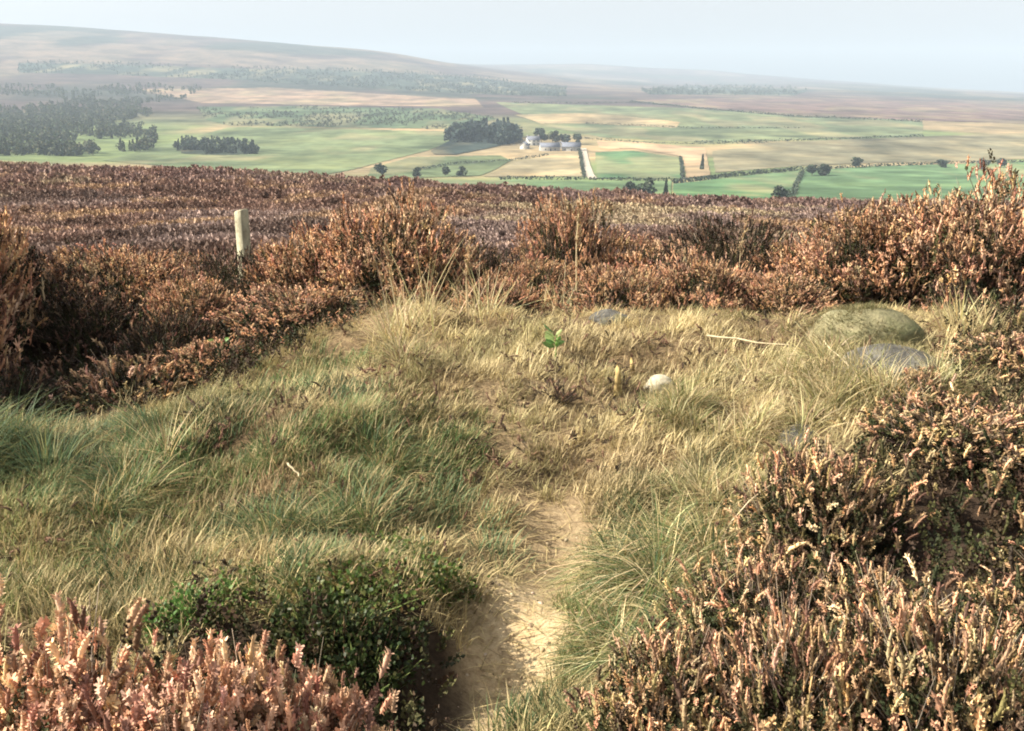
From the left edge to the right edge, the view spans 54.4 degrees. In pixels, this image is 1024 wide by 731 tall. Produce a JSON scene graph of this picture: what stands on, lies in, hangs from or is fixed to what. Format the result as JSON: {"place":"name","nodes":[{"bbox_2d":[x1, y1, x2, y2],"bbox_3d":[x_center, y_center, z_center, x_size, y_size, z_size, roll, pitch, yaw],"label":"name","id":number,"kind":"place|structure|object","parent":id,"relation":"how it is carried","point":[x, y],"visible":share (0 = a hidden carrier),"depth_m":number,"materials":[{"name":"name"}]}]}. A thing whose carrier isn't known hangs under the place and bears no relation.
{"place":"outdoors","nodes":[
{"label":"outdoors","id":0,"kind":"place"},
{"bbox_2d":[180,144,257,154],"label":"wood floor","id":1,"kind":"structure","parent":0,"point":[188,151],"depth_m":750.68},
{"bbox_2d":[172,135,259,153],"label":"wood","id":2,"kind":"object","parent":1,"relation":"on","point":[211,146],"visible":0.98,"depth_m":776.14,"materials":[{"name":"green plant"}]},
{"bbox_2d":[105,127,448,173],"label":"pasture","id":3,"kind":"structure","parent":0,"point":[314,150],"depth_m":796.80,"materials":[{"name":"plant"}]},
{"bbox_2d":[18,63,565,95],"bbox_3d":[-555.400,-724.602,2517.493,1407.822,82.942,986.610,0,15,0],"label":"wood floor","id":4,"kind":"structure","parent":0,"point":[156,71],"depth_m":2498.21,"materials":[{"name":"plant"}]},
{"bbox_2d":[17,59,566,95],"bbox_3d":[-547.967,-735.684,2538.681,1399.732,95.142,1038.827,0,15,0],"label":"plantation","id":5,"kind":"object","parent":4,"relation":"on","point":[470,89],"visible":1,"depth_m":2482.85,"materials":[{"name":"green plant"}]},
{"bbox_2d":[142,88,482,106],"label":"heather field","id":6,"kind":"structure","parent":0,"point":[287,96],"depth_m":1780.98,"materials":[{"name":"plant"}]},
{"bbox_2d":[196,105,495,128],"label":"scrub field","id":7,"kind":"structure","parent":0,"point":[274,121],"depth_m":1251.54,"materials":[{"name":"plant"}]},
{"bbox_2d":[368,155,510,178],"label":"pasture","id":8,"kind":"structure","parent":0,"point":[404,167],"depth_m":674.22,"materials":[{"name":"plant"}]},
{"bbox_2d":[431,138,515,153],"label":"wood floor","id":9,"kind":"structure","parent":0,"point":[453,147],"depth_m":843.86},
{"bbox_2d":[443,117,522,144],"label":"wood","id":10,"kind":"object","parent":9,"relation":"on","point":[499,132],"visible":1,"depth_m":897.45,"materials":[{"name":"green plant"}]},
{"bbox_2d":[2,169,988,240],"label":"moorland","id":11,"kind":"structure","parent":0,"point":[376,181],"depth_m":57.72,"materials":[{"name":"plant"}]},
{"bbox_2d":[0,160,1023,276],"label":"heather moor","id":12,"kind":"structure","parent":11,"relation":"on","point":[188,221],"depth_m":40.94,"materials":[{"name":"plant"}]},
{"bbox_2d":[0,278,1023,730],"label":"ground","id":13,"kind":"structure","parent":0,"point":[454,696],"depth_m":3.83,"materials":[{"name":"soil"}]},
{"bbox_2d":[0,287,35,386],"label":"heather bush","id":14,"kind":"object","parent":13,"relation":"on","point":[7,335],"visible":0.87,"depth_m":5.56,"materials":[{"name":"brown plant"}]},
{"bbox_2d":[0,203,48,366],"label":"heather bush","id":15,"kind":"object","parent":13,"relation":"on","point":[6,267],"visible":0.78,"depth_m":6.13,"materials":[{"name":"brown plant"}]},
{"bbox_2d":[0,364,76,418],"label":"heather bush","id":16,"kind":"object","parent":13,"relation":"on","point":[31,389],"visible":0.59,"depth_m":5.25,"materials":[{"name":"brown plant"}]},
{"bbox_2d":[4,250,118,335],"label":"heather bush","id":17,"kind":"object","parent":13,"relation":"on","point":[69,267],"visible":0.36,"depth_m":6.88,"materials":[{"name":"brown plant"}]},
{"bbox_2d":[13,283,152,354],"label":"heather bush","id":18,"kind":"object","parent":13,"relation":"on","point":[86,320],"visible":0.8,"depth_m":6.63,"materials":[{"name":"brown plant"}]},
{"bbox_2d":[0,368,175,518],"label":"grass tussock","id":19,"kind":"object","parent":13,"relation":"on","point":[6,430],"depth_m":4.06,"materials":[{"name":"plant"}]},
{"bbox_2d":[37,344,198,417],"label":"heather bush","id":20,"kind":"object","parent":13,"relation":"on","point":[126,376],"visible":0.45,"depth_m":5.37,"materials":[{"name":"brown plant"}]},
{"bbox_2d":[32,238,210,316],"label":"heather bush","id":21,"kind":"object","parent":13,"relation":"on","point":[141,269],"visible":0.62,"depth_m":7.28,"materials":[{"name":"brown plant"}]},
{"bbox_2d":[0,579,261,730],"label":"heather bush","id":22,"kind":"object","parent":13,"relation":"on","point":[34,690],"visible":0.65,"depth_m":2.00,"materials":[{"name":"pink plant"}]},
{"bbox_2d":[41,425,222,583],"bbox_3d":[-1.497,0.502,3.764,0.731,0.404,0.930,7,17,24],"label":"grass tussock","id":23,"kind":"object","parent":13,"relation":"on","point":[105,502],"depth_m":3.76,"materials":[{"name":"plant"}]},
{"bbox_2d":[91,377,200,466],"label":"tall grass","id":24,"kind":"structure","parent":13,"relation":"on","point":[165,439],"depth_m":4.08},
{"bbox_2d":[101,295,224,366],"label":"heather bush","id":25,"kind":"object","parent":13,"relation":"on","point":[149,342],"visible":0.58,"depth_m":6.04,"materials":[{"name":"brown plant"}]},
{"bbox_2d":[25,619,333,730],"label":"heather bush","id":26,"kind":"object","parent":13,"relation":"on","point":[225,704],"visible":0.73,"depth_m":1.86,"materials":[{"name":"pink plant"}]},
{"bbox_2d":[135,265,256,340],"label":"heather bush","id":27,"kind":"object","parent":13,"relation":"on","point":[206,301],"visible":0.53,"depth_m":6.66,"materials":[{"name":"brown plant"}]},
{"bbox_2d":[137,567,262,648],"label":"bilberry bush","id":28,"kind":"object","parent":13,"relation":"on","point":[180,599],"visible":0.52,"depth_m":2.92,"materials":[{"name":"green plant"}]},
{"bbox_2d":[143,334,266,384],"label":"heather bush","id":29,"kind":"object","parent":13,"relation":"on","point":[189,352],"visible":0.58,"depth_m":5.69,"materials":[{"name":"brown plant"}]},
{"bbox_2d":[176,242,290,310],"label":"heather bush","id":30,"kind":"object","parent":13,"relation":"on","point":[236,282],"visible":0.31,"depth_m":7.54,"materials":[{"name":"brown plant"}]},
{"bbox_2d":[234,209,251,277],"bbox_3d":[-2.327,-0.904,8.666,0.099,0.917,0.092,10,18,32],"label":"fence post","id":31,"kind":"object","parent":13,"relation":"on","point":[242,228],"visible":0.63,"depth_m":8.56,"materials":[{"name":"brown wood"}]},
{"bbox_2d":[195,557,307,623],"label":"bilberry bush","id":32,"kind":"object","parent":13,"relation":"on","point":[244,573],"visible":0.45,"depth_m":2.99,"materials":[{"name":"green plant"}]},
{"bbox_2d":[140,630,399,730],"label":"heather bush","id":33,"kind":"object","parent":13,"relation":"on","point":[349,708],"visible":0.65,"depth_m":1.93,"materials":[{"name":"pink plant"}]},
{"bbox_2d":[195,281,393,343],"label":"heather bush","id":34,"kind":"object","parent":13,"relation":"on","point":[306,303],"visible":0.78,"depth_m":6.28,"materials":[{"name":"brown plant"}]},
{"bbox_2d":[239,526,382,623],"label":"grass tussock","id":35,"kind":"object","parent":13,"relation":"on","point":[292,571],"depth_m":3.04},
{"bbox_2d":[243,214,381,304],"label":"heather bush","id":36,"kind":"object","parent":13,"relation":"on","point":[281,276],"visible":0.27,"depth_m":7.43,"materials":[{"name":"brown plant"}]},
{"bbox_2d":[256,562,369,637],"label":"bilberry bush","id":37,"kind":"object","parent":13,"relation":"on","point":[299,564],"visible":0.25,"depth_m":2.95,"materials":[{"name":"green plant"}]},
{"bbox_2d":[195,463,431,578],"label":"grass tussock","id":38,"kind":"object","parent":13,"relation":"on","point":[294,520],"depth_m":3.57,"materials":[{"name":"plant"}]},
{"bbox_2d":[262,574,389,666],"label":"bilberry bush","id":39,"kind":"object","parent":13,"relation":"on","point":[364,620],"visible":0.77,"depth_m":2.75,"materials":[{"name":"green plant"}]},
{"bbox_2d":[284,547,437,618],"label":"bilberry bush","id":40,"kind":"object","parent":13,"relation":"on","point":[370,589],"visible":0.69,"depth_m":2.95,"materials":[{"name":"green plant"}]},
{"bbox_2d":[292,607,434,705],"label":"bilberry bush","id":41,"kind":"object","parent":13,"relation":"on","point":[341,666],"visible":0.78,"depth_m":2.69,"materials":[{"name":"green plant"}]},
{"bbox_2d":[279,177,490,310],"bbox_3d":[-0.903,-0.815,7.346,1.387,1.149,1.503,-12,19,-38],"label":"heather bush","id":42,"kind":"object","parent":13,"relation":"on","point":[351,264],"visible":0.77,"depth_m":7.11,"materials":[{"name":"brown plant"}]},
{"bbox_2d":[322,402,463,500],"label":"grass tussock","id":43,"kind":"object","parent":13,"relation":"on","point":[390,449],"depth_m":4.07,"materials":[{"name":"plant"}]},
{"bbox_2d":[334,316,451,386],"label":"grass tussock","id":44,"kind":"object","parent":13,"relation":"on","point":[390,352],"depth_m":4.96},
{"bbox_2d":[300,230,488,353],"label":"tall grass","id":45,"kind":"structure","parent":13,"relation":"on","point":[392,324],"depth_m":5.50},
{"bbox_2d":[359,607,440,661],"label":"bilberry bush","id":46,"kind":"object","parent":13,"relation":"on","point":[406,634],"visible":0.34,"depth_m":2.82,"materials":[{"name":"green plant"}]},
{"bbox_2d":[350,523,451,574],"bbox_3d":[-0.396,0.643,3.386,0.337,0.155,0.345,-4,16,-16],"label":"grass","id":47,"kind":"structure","parent":13,"relation":"on","point":[405,540],"depth_m":3.44,"materials":[{"name":"green plant"}]},
{"bbox_2d":[0,331,815,730],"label":"green grass","id":48,"kind":"structure","parent":13,"relation":"on","point":[38,495],"depth_m":3.84,"materials":[{"name":"plant"}]},
{"bbox_2d":[374,538,464,604],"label":"bilberry bush","id":49,"kind":"object","parent":13,"relation":"on","point":[438,570],"visible":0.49,"depth_m":3.15,"materials":[{"name":"green plant"}]},
{"bbox_2d":[435,570,492,612],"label":"bilberry bush","id":50,"kind":"object","parent":13,"relation":"on","point":[467,591],"visible":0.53,"depth_m":3.24,"materials":[{"name":"green plant"}]},
{"bbox_2d":[382,248,556,333],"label":"tall grass","id":51,"kind":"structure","parent":13,"relation":"on","point":[474,312],"depth_m":5.62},
{"bbox_2d":[429,229,522,298],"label":"heather bush","id":52,"kind":"object","parent":13,"relation":"on","point":[490,263],"visible":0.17,"depth_m":8.00,"materials":[{"name":"brown plant"}]},
{"bbox_2d":[444,266,558,316],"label":"heather bush","id":53,"kind":"object","parent":13,"relation":"on","point":[518,291],"visible":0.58,"depth_m":6.65,"materials":[{"name":"brown plant"}]},
{"bbox_2d":[0,293,1023,730],"bbox_3d":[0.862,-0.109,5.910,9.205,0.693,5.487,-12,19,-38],"label":"dry grass","id":54,"kind":"structure","parent":13,"relation":"on","point":[470,367],"depth_m":4.20,"materials":[{"name":"plant"}]},
{"bbox_2d":[0,292,1023,679],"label":"twig litter","id":55,"kind":"object","parent":13,"relation":"on","point":[492,456],"visible":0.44,"depth_m":4.37,"materials":[{"name":"wood"}]},
{"bbox_2d":[0,242,1023,401],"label":"heather cover","id":56,"kind":"object","parent":13,"relation":"on","point":[930,300],"visible":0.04,"depth_m":6.21,"materials":[{"name":"plant"}]},
{"bbox_2d":[0,264,1023,730],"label":"undergrowth","id":57,"kind":"object","parent":13,"relation":"on","point":[412,708],"visible":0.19,"depth_m":3.38,"materials":[{"name":"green plant"}]},
{"bbox_2d":[474,250,581,305],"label":"heather bush","id":58,"kind":"object","parent":13,"relation":"on","point":[551,266],"visible":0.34,"depth_m":7.97,"materials":[{"name":"brown plant"}]},
{"bbox_2d":[526,377,584,405],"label":"dead heather","id":59,"kind":"object","parent":13,"relation":"on","point":[558,393],"visible":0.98,"depth_m":4.65,"materials":[{"name":"brown plant"}]},
{"bbox_2d":[509,187,632,291],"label":"heather bush","id":60,"kind":"object","parent":13,"relation":"on","point":[561,236],"visible":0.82,"depth_m":8.47,"materials":[{"name":"brown plant"}]},
{"bbox_2d":[539,257,680,315],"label":"heather bush","id":61,"kind":"object","parent":13,"relation":"on","point":[599,289],"visible":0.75,"depth_m":6.64,"materials":[{"name":"brown plant"}]},
{"bbox_2d":[510,548,767,698],"bbox_3d":[0.433,0.738,2.961,0.889,0.468,0.819,0,15,0],"label":"grass tussock","id":62,"kind":"object","parent":13,"relation":"on","point":[607,635],"depth_m":2.94,"materials":[{"name":"plant"}]},
{"bbox_2d":[582,228,705,285],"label":"heather bush","id":63,"kind":"object","parent":13,"relation":"on","point":[637,256],"visible":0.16,"depth_m":8.47,"materials":[{"name":"brown plant"}]},
{"bbox_2d":[524,459,788,656],"bbox_3d":[0.510,0.607,3.354,1.181,0.529,0.963,-14,21,-42],"label":"grass tussock","id":64,"kind":"object","parent":13,"relation":"on","point":[656,547],"depth_m":3.35,"materials":[{"name":"plant"}]},
{"bbox_2d":[563,616,784,730],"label":"heather bush","id":65,"kind":"object","parent":13,"relation":"on","point":[633,699],"visible":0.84,"depth_m":2.39,"materials":[{"name":"brown plant"}]},
{"bbox_2d":[628,364,728,444],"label":"grass tussock","id":66,"kind":"object","parent":13,"relation":"on","point":[677,404],"depth_m":4.37,"materials":[{"name":"plant"}]},
{"bbox_2d":[629,242,762,314],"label":"heather bush","id":67,"kind":"object","parent":13,"relation":"on","point":[727,294],"visible":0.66,"depth_m":6.77,"materials":[{"name":"brown plant"}]},
{"bbox_2d":[642,206,804,296],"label":"heather bush","id":68,"kind":"object","parent":13,"relation":"on","point":[706,238],"visible":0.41,"depth_m":8.16,"materials":[{"name":"brown plant"}]},
{"bbox_2d":[613,415,863,567],"bbox_3d":[0.812,0.458,3.651,0.842,0.535,1.002,-11,19,-36],"label":"grass tussock","id":69,"kind":"object","parent":13,"relation":"on","point":[698,484],"depth_m":3.70,"materials":[{"name":"plant"}]},
{"bbox_2d":[638,532,858,669],"bbox_3d":[0.747,0.693,2.934,0.684,0.395,0.561,9,17,29],"label":"heather bush","id":70,"kind":"object","parent":13,"relation":"on","point":[763,570],"visible":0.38,"depth_m":2.90,"materials":[{"name":"brown plant"}]},
{"bbox_2d":[688,355,877,473],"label":"grass tussock","id":71,"kind":"object","parent":13,"relation":"on","point":[768,416],"depth_m":4.16,"materials":[{"name":"plant"}]},
{"bbox_2d":[736,262,844,318],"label":"heather bush","id":72,"kind":"object","parent":13,"relation":"on","point":[775,294],"visible":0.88,"depth_m":6.62,"materials":[{"name":"brown plant"}]},
{"bbox_2d":[681,576,918,730],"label":"heather bush","id":73,"kind":"object","parent":13,"relation":"on","point":[798,654],"visible":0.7,"depth_m":2.31,"materials":[{"name":"brown plant"}]},
{"bbox_2d":[684,427,927,578],"bbox_3d":[1.024,0.484,3.435,0.743,0.496,0.746,11,19,35],"label":"heather bush","id":74,"kind":"object","parent":13,"relation":"on","point":[826,487],"visible":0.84,"depth_m":3.37,"materials":[{"name":"brown plant"}]},
{"bbox_2d":[745,221,881,307],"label":"heather bush","id":75,"kind":"object","parent":13,"relation":"on","point":[756,258],"visible":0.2,"depth_m":7.68,"materials":[{"name":"brown plant"}]},
{"bbox_2d":[701,326,943,411],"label":"grass tussock","id":76,"kind":"object","parent":13,"relation":"on","point":[818,348],"depth_m":4.52,"materials":[{"name":"plant"}]},
{"bbox_2d":[773,305,882,355],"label":"grass tussock","id":77,"kind":"object","parent":13,"relation":"on","point":[786,322],"depth_m":5.26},
{"bbox_2d":[640,307,1023,730],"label":"heather cover","id":78,"kind":"object","parent":13,"relation":"on","point":[816,559],"visible":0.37,"depth_m":3.21,"materials":[{"name":"plant"}]},
{"bbox_2d":[805,300,928,348],"bbox_3d":[1.860,-0.133,5.266,0.688,0.444,0.637,0,15,0],"label":"boulder","id":79,"kind":"object","parent":13,"relation":"on","point":[876,321],"visible":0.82,"depth_m":5.11,"materials":[{"name":"green stone"}]},
{"bbox_2d":[793,339,951,417],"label":"grass tussock","id":80,"kind":"object","parent":13,"relation":"on","point":[870,390],"depth_m":4.32,"materials":[{"name":"plant"}]},
{"bbox_2d":[763,188,987,310],"bbox_3d":[2.751,-0.871,7.735,1.711,0.968,1.553,-2,15,-6],"label":"heather bush","id":81,"kind":"object","parent":13,"relation":"on","point":[867,231],"visible":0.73,"depth_m":7.34,"materials":[{"name":"brown plant"}]},
{"bbox_2d":[761,554,996,668],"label":"heather bush","id":82,"kind":"object","parent":13,"relation":"on","point":[891,581],"visible":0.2,"depth_m":2.83,"materials":[{"name":"brown plant"}]},
{"bbox_2d":[834,337,949,381],"bbox_3d":[1.801,0.041,4.766,0.667,0.353,0.554,-5,16,-17],"label":"boulder","id":83,"kind":"object","parent":13,"relation":"on","point":[890,348],"visible":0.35,"depth_m":4.67,"materials":[{"name":"grey stone"}]},
{"bbox_2d":[787,553,1023,730],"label":"heather bush","id":84,"kind":"object","parent":13,"relation":"on","point":[973,703],"visible":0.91,"depth_m":2.24,"materials":[{"name":"brown plant"}]},
{"bbox_2d":[852,363,983,413],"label":"tussock","id":85,"kind":"object","parent":13,"relation":"on","point":[915,379],"visible":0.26,"depth_m":4.32,"materials":[{"name":"brown plant"}]},
{"bbox_2d":[829,380,1023,484],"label":"heather bush","id":86,"kind":"object","parent":13,"relation":"on","point":[910,422],"visible":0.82,"depth_m":3.86,"materials":[{"name":"brown plant"}]},
{"bbox_2d":[853,338,1014,411],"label":"grass tussock","id":87,"kind":"object","parent":13,"relation":"on","point":[943,367],"depth_m":4.43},
{"bbox_2d":[846,148,1023,309],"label":"heather bush","id":88,"kind":"object","parent":13,"relation":"on","point":[1001,252],"visible":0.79,"depth_m":7.09,"materials":[{"name":"brown plant"}]},
{"bbox_2d":[916,282,1013,336],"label":"tall grass","id":89,"kind":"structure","parent":13,"relation":"on","point":[985,320],"depth_m":5.34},
{"bbox_2d":[934,323,1023,390],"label":"heather bush","id":90,"kind":"object","parent":13,"relation":"on","point":[992,352],"visible":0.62,"depth_m":4.67,"materials":[{"name":"brown plant"}]},
{"bbox_2d":[937,559,1023,647],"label":"heather bush","id":91,"kind":"object","parent":13,"relation":"on","point":[1008,600],"visible":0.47,"depth_m":2.82,"materials":[{"name":"brown plant"}]},
{"bbox_2d":[951,396,1023,488],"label":"heather bush","id":92,"kind":"object","parent":13,"relation":"on","point":[1009,429],"visible":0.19,"depth_m":3.82,"materials":[{"name":"brown plant"}]},
{"bbox_2d":[975,540,1023,619],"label":"heather bush","id":93,"kind":"object","parent":13,"relation":"on","point":[1017,557],"visible":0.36,"depth_m":3.01,"materials":[{"name":"brown plant"}]},
{"bbox_2d":[0,23,1023,194],"bbox_3d":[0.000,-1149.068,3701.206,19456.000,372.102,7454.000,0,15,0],"label":"valley","id":94,"kind":"structure","parent":0,"point":[173,120],"depth_m":2671.66,"materials":[{"name":"plant"}]},
{"bbox_2d":[0,82,200,155],"bbox_3d":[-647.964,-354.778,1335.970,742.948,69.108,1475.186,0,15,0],"label":"wood","id":95,"kind":"object","parent":94,"relation":"on","point":[20,134],"visible":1,"depth_m":1040.05,"materials":[{"name":"green plant"}]},
{"bbox_2d":[672,166,801,183],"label":"hedge","id":96,"kind":"object","parent":94,"relation":"on","point":[715,176],"visible":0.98,"depth_m":579.74,"materials":[{"name":"green plant"}]},
{"bbox_2d":[630,100,922,121],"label":"hedge","id":97,"kind":"object","parent":94,"relation":"on","point":[849,117],"visible":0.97,"depth_m":1381.01,"materials":[{"name":"green plant"}]},
{"bbox_2d":[0,0,1023,91],"label":"sky","id":98,"kind":"structure","parent":0,"point":[955,44],"materials":[{"name":"white"}]},
{"bbox_2d":[484,153,581,176],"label":"stubble field","id":99,"kind":"structure","parent":0,"point":[559,165],"depth_m":670.30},
{"bbox_2d":[438,179,670,193],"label":"pasture","id":100,"kind":"structure","parent":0,"point":[588,185],"depth_m":513.21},
{"bbox_2d":[517,113,679,127],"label":"stubble field","id":101,"kind":"structure","parent":0,"point":[591,118],"depth_m":1204.98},
{"bbox_2d":[595,151,681,177],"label":"pasture","id":102,"kind":"structure","parent":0,"point":[626,164],"depth_m":680.14,"materials":[{"name":"plant"}]},
{"bbox_2d":[597,141,709,177],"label":"stubble field","id":103,"kind":"structure","parent":0,"point":[692,157],"depth_m":809.26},
{"bbox_2d":[496,102,922,141],"bbox_3d":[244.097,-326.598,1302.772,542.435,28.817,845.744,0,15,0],"label":"pasture","id":104,"kind":"structure","parent":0,"point":[814,128],"depth_m":1118.80,"materials":[{"name":"plant"}]},
{"bbox_2d":[641,88,806,95],"bbox_3d":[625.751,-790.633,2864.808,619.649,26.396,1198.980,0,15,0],"label":"wood floor","id":105,"kind":"structure","parent":0,"point":[727,92],"depth_m":2748.10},
{"bbox_2d":[641,83,806,94],"bbox_3d":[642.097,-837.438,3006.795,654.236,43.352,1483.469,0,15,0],"label":"plantation","id":106,"kind":"object","parent":105,"relation":"on","point":[705,90],"visible":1,"depth_m":2747.00,"materials":[{"name":"green plant"}]},
{"bbox_2d":[673,171,798,198],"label":"pasture","id":107,"kind":"structure","parent":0,"point":[757,186],"depth_m":507.52,"materials":[{"name":"plant"}]},
{"bbox_2d":[636,98,1023,123],"bbox_3d":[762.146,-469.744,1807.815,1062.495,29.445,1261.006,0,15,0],"label":"heather field","id":108,"kind":"structure","parent":0,"point":[921,110],"depth_m":1740.89,"materials":[{"name":"plant"}]},
{"bbox_2d":[712,133,1023,171],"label":"stubble field","id":109,"kind":"structure","parent":0,"point":[1008,146],"depth_m":786.63,"materials":[{"name":"plant"}]},
{"bbox_2d":[796,162,1023,201],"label":"pasture","id":110,"kind":"structure","parent":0,"point":[863,183],"depth_m":538.48,"materials":[{"name":"plant"}]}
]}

